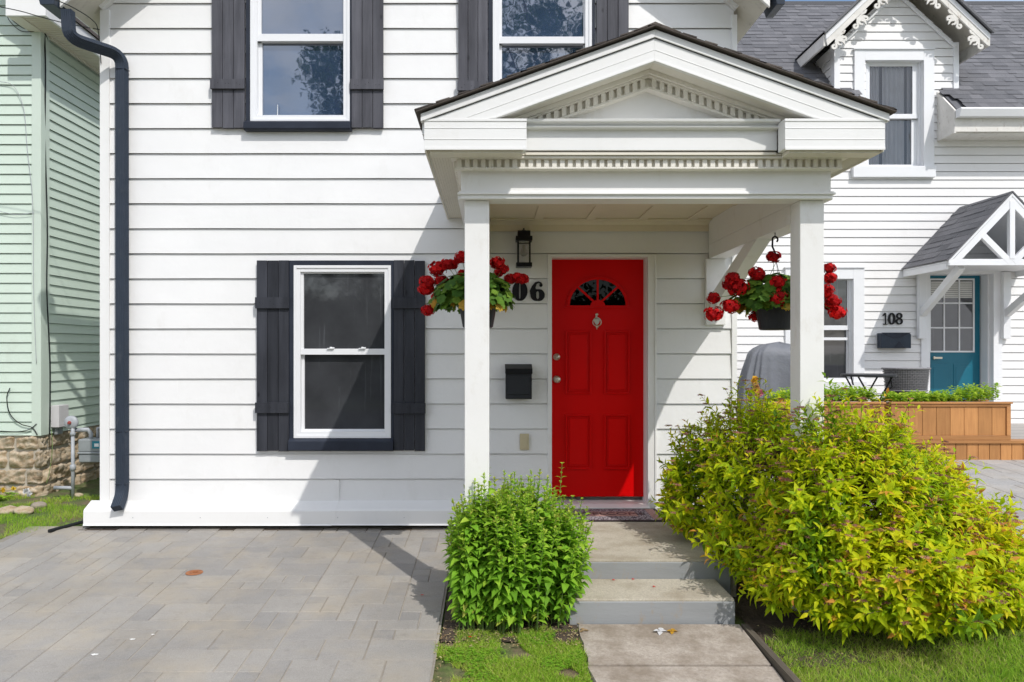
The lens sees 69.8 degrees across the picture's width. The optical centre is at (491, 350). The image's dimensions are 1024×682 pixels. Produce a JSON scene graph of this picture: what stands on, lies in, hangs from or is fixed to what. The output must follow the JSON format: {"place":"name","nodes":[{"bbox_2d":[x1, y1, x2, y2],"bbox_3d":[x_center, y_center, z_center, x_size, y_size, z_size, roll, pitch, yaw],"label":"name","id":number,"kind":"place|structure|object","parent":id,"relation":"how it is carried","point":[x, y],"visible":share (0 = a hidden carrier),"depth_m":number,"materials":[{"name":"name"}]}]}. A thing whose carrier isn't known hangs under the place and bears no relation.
{"place":"outdoors","nodes":[
{"label":"outdoors","id":0,"kind":"place"},
{"bbox_2d":[0,493,99,538],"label":"grass","id":1,"kind":"structure","parent":0,"point":[67,508],"depth_m":6.66,"materials":[{"name":"green plant"}]},
{"bbox_2d":[0,528,450,681],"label":"driveway","id":2,"kind":"structure","parent":0,"point":[198,602],"depth_m":4.52,"materials":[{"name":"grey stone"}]},
{"bbox_2d":[185,570,202,574],"bbox_3d":[-2.054,1.528,5.070,0.116,0.012,0.116,0,0,0],"label":"drain cap","id":3,"kind":"object","parent":2,"relation":"on","point":[193,572],"visible":1,"depth_m":5.06,"materials":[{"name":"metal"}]},
{"bbox_2d":[0,526,455,544],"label":"driveway joint sand","id":4,"kind":"structure","parent":2,"relation":"on","point":[41,530],"depth_m":6.15,"materials":[{"name":"grey sand"}]},
{"bbox_2d":[0,478,1023,681],"bbox_3d":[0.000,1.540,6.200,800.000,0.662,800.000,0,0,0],"label":"ground","id":5,"kind":"structure","parent":0,"point":[445,670],"depth_m":3.96,"materials":[{"name":"soil"}]},
{"bbox_2d":[0,505,15,514],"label":"rock","id":6,"kind":"object","parent":5,"relation":"on","point":[9,509],"visible":0.66,"depth_m":6.70,"materials":[{"name":"beige stone"}]},
{"bbox_2d":[0,486,32,498],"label":"flowering plant","id":7,"kind":"object","parent":5,"relation":"on","point":[28,492],"visible":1,"depth_m":6.88,"materials":[{"name":"white plant"}]},
{"bbox_2d":[13,506,33,514],"bbox_3d":[-4.305,1.468,6.752,0.186,0.093,0.145,0,0,0],"label":"rock","id":8,"kind":"object","parent":5,"relation":"on","point":[25,509],"visible":0.91,"depth_m":6.71,"materials":[{"name":"beige stone"}]},
{"bbox_2d":[30,501,46,508],"bbox_3d":[-4.322,1.472,7.001,0.159,0.075,0.124,0,0,0],"label":"rock","id":9,"kind":"object","parent":5,"relation":"on","point":[38,504],"visible":0.83,"depth_m":6.96,"materials":[{"name":"grey stone"}]},
{"bbox_2d":[0,0,99,496],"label":"house","id":10,"kind":"structure","parent":5,"relation":"on","point":[68,139],"depth_m":7.62,"materials":[{"name":"green wood"}]},
{"bbox_2d":[0,81,36,363],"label":"cable","id":11,"kind":"object","parent":10,"relation":"attached to","point":[33,224],"visible":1,"depth_m":7.53,"materials":[{"name":"grey metal"}]},
{"bbox_2d":[1,424,35,431],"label":"cable","id":12,"kind":"object","parent":10,"relation":"attached to","point":[18,431],"visible":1,"depth_m":7.53,"materials":[{"name":"black rubber"}]},
{"bbox_2d":[6,388,37,434],"bbox_3d":[-4.819,0.620,7.531,0.322,0.486,0.010,0,0,0],"label":"cable","id":13,"kind":"object","parent":10,"relation":"attached to","point":[11,415],"visible":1,"depth_m":7.53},
{"bbox_2d":[7,17,47,38],"bbox_3d":[-4.766,-3.264,7.522,0.358,0.348,0.175,0,0,-22],"label":"cable","id":14,"kind":"object","parent":10,"relation":"attached to","point":[24,31],"visible":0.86,"depth_m":7.53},
{"bbox_2d":[44,37,50,433],"bbox_3d":[-4.610,-1.221,7.604,0.074,4.170,0.039,0,0,10],"label":"cable","id":15,"kind":"object","parent":10,"relation":"attached to","point":[47,254],"visible":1,"depth_m":7.61,"materials":[{"name":"black rubber"}]},
{"bbox_2d":[46,430,52,482],"bbox_3d":[-4.545,1.084,7.566,0.040,0.527,0.217,0,0,-19],"label":"cable","id":16,"kind":"object","parent":10,"relation":"attached to","point":[51,456],"visible":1,"depth_m":7.53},
{"bbox_2d":[51,404,68,433],"bbox_3d":[-4.596,0.728,7.811,0.086,0.306,0.180,0,0,0],"label":"utility box","id":17,"kind":"object","parent":10,"relation":"attached to","point":[59,413],"visible":0.88,"depth_m":7.75,"materials":[{"name":"grey plastic"}]},
{"bbox_2d":[48,520,82,532],"bbox_3d":[-3.471,1.469,6.692,0.127,0.037,1.420,0,0,8],"label":"lawn edging","id":18,"kind":"object","parent":5,"relation":"on","point":[65,526],"visible":0.33,"depth_m":6.13,"materials":[{"name":"black plastic"}]},
{"bbox_2d":[53,416,99,498],"bbox_3d":[-4.140,1.095,7.531,0.644,0.879,0.279,0,0,-18],"label":"gas meter","id":19,"kind":"object","parent":5,"relation":"on","point":[89,448],"visible":0.8,"depth_m":7.45,"materials":[{"name":"grey metal"}]},
{"bbox_2d":[75,493,83,497],"bbox_3d":[-4.222,1.474,7.498,0.102,0.050,0.076,0,0,0],"label":"rock","id":20,"kind":"object","parent":5,"relation":"on","point":[78,494],"visible":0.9,"depth_m":7.48,"materials":[{"name":"beige stone"}]},
{"bbox_2d":[85,528,443,530],"bbox_3d":[-1.760,1.532,6.095,3.320,0.106,0.070,0,0,0],"label":"soil strip","id":21,"kind":"object","parent":5,"relation":"on","point":[290,529],"visible":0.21,"depth_m":6.08,"materials":[{"name":"black soil"}]},
{"bbox_2d":[39,0,896,612],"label":"house","id":22,"kind":"structure","parent":5,"relation":"on","point":[297,196],"depth_m":6.19,"materials":[{"name":"white wood"}]},
{"bbox_2d":[0,6,99,29],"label":"overhead wire","id":23,"kind":"object","parent":22,"relation":"attached to","point":[44,17],"visible":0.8,"depth_m":6.40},
{"bbox_2d":[55,0,100,62],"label":"overhead wire","id":24,"kind":"object","parent":22,"relation":"attached to","point":[88,17],"visible":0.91,"depth_m":5.97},
{"bbox_2d":[243,0,351,131],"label":"window","id":25,"kind":"structure","parent":22,"relation":"in","point":[299,52],"depth_m":6.20,"materials":[{"name":"white plastic"}]},
{"bbox_2d":[288,260,393,450],"bbox_3d":[-1.262,0.038,6.198,0.877,1.600,0.145,0,0,0],"label":"window","id":26,"kind":"structure","parent":22,"relation":"in","point":[341,312],"depth_m":6.20,"materials":[{"name":"white plastic"}]},
{"bbox_2d":[417,251,528,327],"bbox_3d":[-0.134,-0.465,4.818,0.572,0.623,0.633,0,0,42],"label":"hanging basket","id":27,"kind":"object","parent":22,"relation":"hanging from","point":[450,296],"visible":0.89,"depth_m":4.71,"materials":[{"name":"black plastic"}]},
{"bbox_2d":[505,364,531,398],"bbox_3d":[0.226,0.255,6.127,0.226,0.289,0.117,0,0,0],"label":"mailbox","id":28,"kind":"object","parent":22,"relation":"attached to","point":[518,381],"visible":1,"depth_m":6.07,"materials":[{"name":"black plastic"}]},
{"bbox_2d":[515,228,531,267],"bbox_3d":[0.268,-0.857,6.099,0.136,0.325,0.174,0,0,0],"label":"wall lantern","id":29,"kind":"object","parent":22,"relation":"attached to","point":[523,236],"depth_m":6.03,"materials":[{"name":"black metal"}]},
{"bbox_2d":[520,434,528,449],"bbox_3d":[0.277,0.763,6.176,0.077,0.135,0.024,0,0,0],"label":"outlet cover","id":30,"kind":"object","parent":22,"relation":"attached to","point":[524,441],"visible":1,"depth_m":6.17,"materials":[{"name":"beige plastic"}]},
{"bbox_2d":[512,281,544,300],"bbox_3d":[0.250,-0.505,6.180,0.397,0.167,0.014,0,0,0],"label":"house number","id":31,"kind":"object","parent":22,"relation":"attached to","point":[524,290],"visible":0.94,"depth_m":6.17,"materials":[{"name":"black metal"}]},
{"bbox_2d":[488,0,594,82],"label":"window","id":32,"kind":"structure","parent":22,"relation":"in","point":[523,34],"depth_m":6.20,"materials":[{"name":"white plastic"}]},
{"bbox_2d":[552,260,642,496],"bbox_3d":[0.909,0.233,6.303,0.802,2.043,0.124,0,0,0],"label":"door","id":33,"kind":"structure","parent":22,"relation":"in","point":[597,305],"depth_m":6.32,"materials":[{"name":"red paint"}]},
{"bbox_2d":[703,233,847,329],"bbox_3d":[1.857,-0.457,4.801,0.866,0.639,0.582,0,0,22],"label":"hanging basket","id":34,"kind":"object","parent":22,"relation":"hanging from","point":[767,303],"visible":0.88,"depth_m":4.70,"materials":[{"name":"black plastic"}]},
{"bbox_2d":[441,564,581,641],"bbox_3d":[0.110,1.543,5.070,0.780,0.116,2.060,0,0,0],"label":"planting bed","id":35,"kind":"object","parent":5,"relation":"on","point":[448,623],"visible":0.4,"depth_m":4.18,"materials":[{"name":"soil"}]},
{"bbox_2d":[441,462,597,633],"bbox_3d":[0.154,1.127,4.404,0.942,0.939,0.857,0,0,0],"label":"leafy plant","id":36,"kind":"object","parent":35,"relation":"on","point":[514,559],"visible":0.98,"depth_m":4.17,"materials":[{"name":"green plant"}]},
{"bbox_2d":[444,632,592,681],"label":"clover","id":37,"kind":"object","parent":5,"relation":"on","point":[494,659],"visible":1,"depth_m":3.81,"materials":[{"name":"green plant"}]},
{"bbox_2d":[557,509,736,625],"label":"front steps","id":38,"kind":"structure","parent":5,"relation":"on","point":[690,588],"depth_m":4.63,"materials":[{"name":"concrete"}]},
{"bbox_2d":[566,508,667,521],"bbox_3d":[0.977,1.321,5.925,0.793,0.012,0.450,0,0,0],"label":"doormat","id":39,"kind":"object","parent":38,"relation":"on","point":[623,515],"visible":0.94,"depth_m":5.87,"materials":[{"name":"fabric"}]},
{"bbox_2d":[431,620,870,681],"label":"leaf litter","id":40,"kind":"object","parent":5,"relation":"on","point":[539,639],"visible":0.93,"depth_m":4.08,"materials":[{"name":"brown plant"}]},
{"bbox_2d":[741,624,801,681],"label":"garden edging","id":41,"kind":"object","parent":5,"relation":"on","point":[782,669],"visible":0.38,"depth_m":3.79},
{"bbox_2d":[737,0,1023,422],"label":"house","id":42,"kind":"structure","parent":5,"relation":"on","point":[924,223],"depth_m":9.99,"materials":[{"name":"white wood"}]},
{"bbox_2d":[783,267,866,389],"bbox_3d":[4.529,-0.310,10.030,1.117,1.662,0.200,0,0,0],"label":"window","id":43,"kind":"structure","parent":42,"relation":"in","point":[838,336],"depth_m":10.03,"materials":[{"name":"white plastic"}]},
{"bbox_2d":[882,313,902,324],"bbox_3d":[5.456,-0.440,9.979,0.273,0.160,0.019,0,0,0],"label":"house number","id":44,"kind":"object","parent":42,"relation":"attached to","point":[894,318],"visible":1,"depth_m":9.97,"materials":[{"name":"black metal"}]},
{"bbox_2d":[850,48,935,177],"bbox_3d":[5.459,-3.232,10.070,1.117,1.749,0.280,0,0,0],"label":"window","id":45,"kind":"structure","parent":42,"relation":"in","point":[902,79],"depth_m":10.05,"materials":[{"name":"white plastic"}]},
{"bbox_2d":[877,333,910,347],"bbox_3d":[5.450,-0.143,9.931,0.403,0.211,0.113,0,0,0],"label":"mailbox","id":46,"kind":"object","parent":42,"relation":"attached to","point":[893,340],"visible":1,"depth_m":9.88,"materials":[{"name":"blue metal"}]},
{"bbox_2d":[930,276,979,401],"bbox_3d":[6.375,-0.032,10.195,0.828,2.033,0.090,0,0,0],"label":"door","id":47,"kind":"structure","parent":42,"relation":"in","point":[955,319],"depth_m":10.20,"materials":[{"name":"teal paint"}]},
{"bbox_2d":[746,423,1023,459],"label":"deck","id":48,"kind":"structure","parent":5,"relation":"on","point":[1012,448],"depth_m":8.10,"materials":[{"name":"brown wood"}]},
{"bbox_2d":[737,342,789,426],"bbox_3d":[3.634,0.423,9.303,1.174,1.085,0.618,0,0,0],"label":"grill cover","id":49,"kind":"object","parent":48,"relation":"on","point":[769,363],"visible":0.4,"depth_m":9.12,"materials":[{"name":"grey fabric"}]},
{"bbox_2d":[759,382,885,432],"bbox_3d":[3.731,0.665,8.305,1.235,0.639,0.450,0,0,0],"label":"planter","id":50,"kind":"object","parent":48,"relation":"on","point":[866,393],"visible":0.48,"depth_m":8.19,"materials":[{"name":"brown wood"}]},
{"bbox_2d":[840,373,897,401],"bbox_3d":[4.530,0.632,8.820,0.616,0.715,0.616,0,0,0],"label":"patio table","id":51,"kind":"object","parent":48,"relation":"on","point":[859,375],"visible":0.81,"depth_m":8.65,"materials":[{"name":"black plastic"}]},
{"bbox_2d":[881,367,930,401],"bbox_3d":[5.210,0.597,9.250,0.601,0.780,0.510,0,0,0],"label":"wicker chair","id":52,"kind":"object","parent":48,"relation":"on","point":[909,379],"visible":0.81,"depth_m":9.06,"materials":[{"name":"grey wicker"}]},
{"bbox_2d":[876,382,1012,439],"bbox_3d":[5.073,0.667,8.305,1.346,0.633,0.450,0,0,0],"label":"planter","id":53,"kind":"object","parent":48,"relation":"on","point":[942,417],"visible":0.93,"depth_m":8.11,"materials":[{"name":"brown wood"}]},
{"bbox_2d":[772,460,1023,536],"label":"patio","id":54,"kind":"structure","parent":5,"relation":"on","point":[1003,477],"depth_m":7.19,"materials":[{"name":"grey concrete"}]},
{"bbox_2d":[432,623,593,681],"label":"grass","id":55,"kind":"structure","parent":0,"point":[535,669],"depth_m":3.83,"materials":[{"name":"green plant"}]},
{"bbox_2d":[578,624,783,681],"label":"path","id":56,"kind":"structure","parent":0,"point":[681,653],"depth_m":3.86,"materials":[{"name":"concrete"}]},
{"bbox_2d":[654,628,665,634],"bbox_3d":[0.946,1.577,4.138,0.082,0.016,0.068,0,0,-42],"label":"fallen leaf","id":57,"kind":"object","parent":56,"relation":"on","point":[658,630],"visible":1,"depth_m":4.13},
{"bbox_2d":[751,376,763,452],"bbox_3d":[2.609,0.780,7.200,0.137,1.079,0.084,0,0,0],"label":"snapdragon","id":58,"kind":"object","parent":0,"point":[757,386],"visible":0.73,"depth_m":7.19,"materials":[{"name":"plant"}]},
{"bbox_2d":[733,576,1023,681],"bbox_3d":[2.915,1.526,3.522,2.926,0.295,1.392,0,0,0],"label":"grass","id":59,"kind":"structure","parent":0,"point":[1003,662],"depth_m":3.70,"materials":[{"name":"green plant"}]},
{"bbox_2d":[649,372,1023,648],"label":"shrub","id":60,"kind":"object","parent":59,"relation":"on","point":[931,551],"visible":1,"depth_m":3.96,"materials":[{"name":"green plant"}]},
{"bbox_2d":[785,0,1023,0],"label":"sky","id":61,"kind":"structure","parent":0,"point":[785,0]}
]}

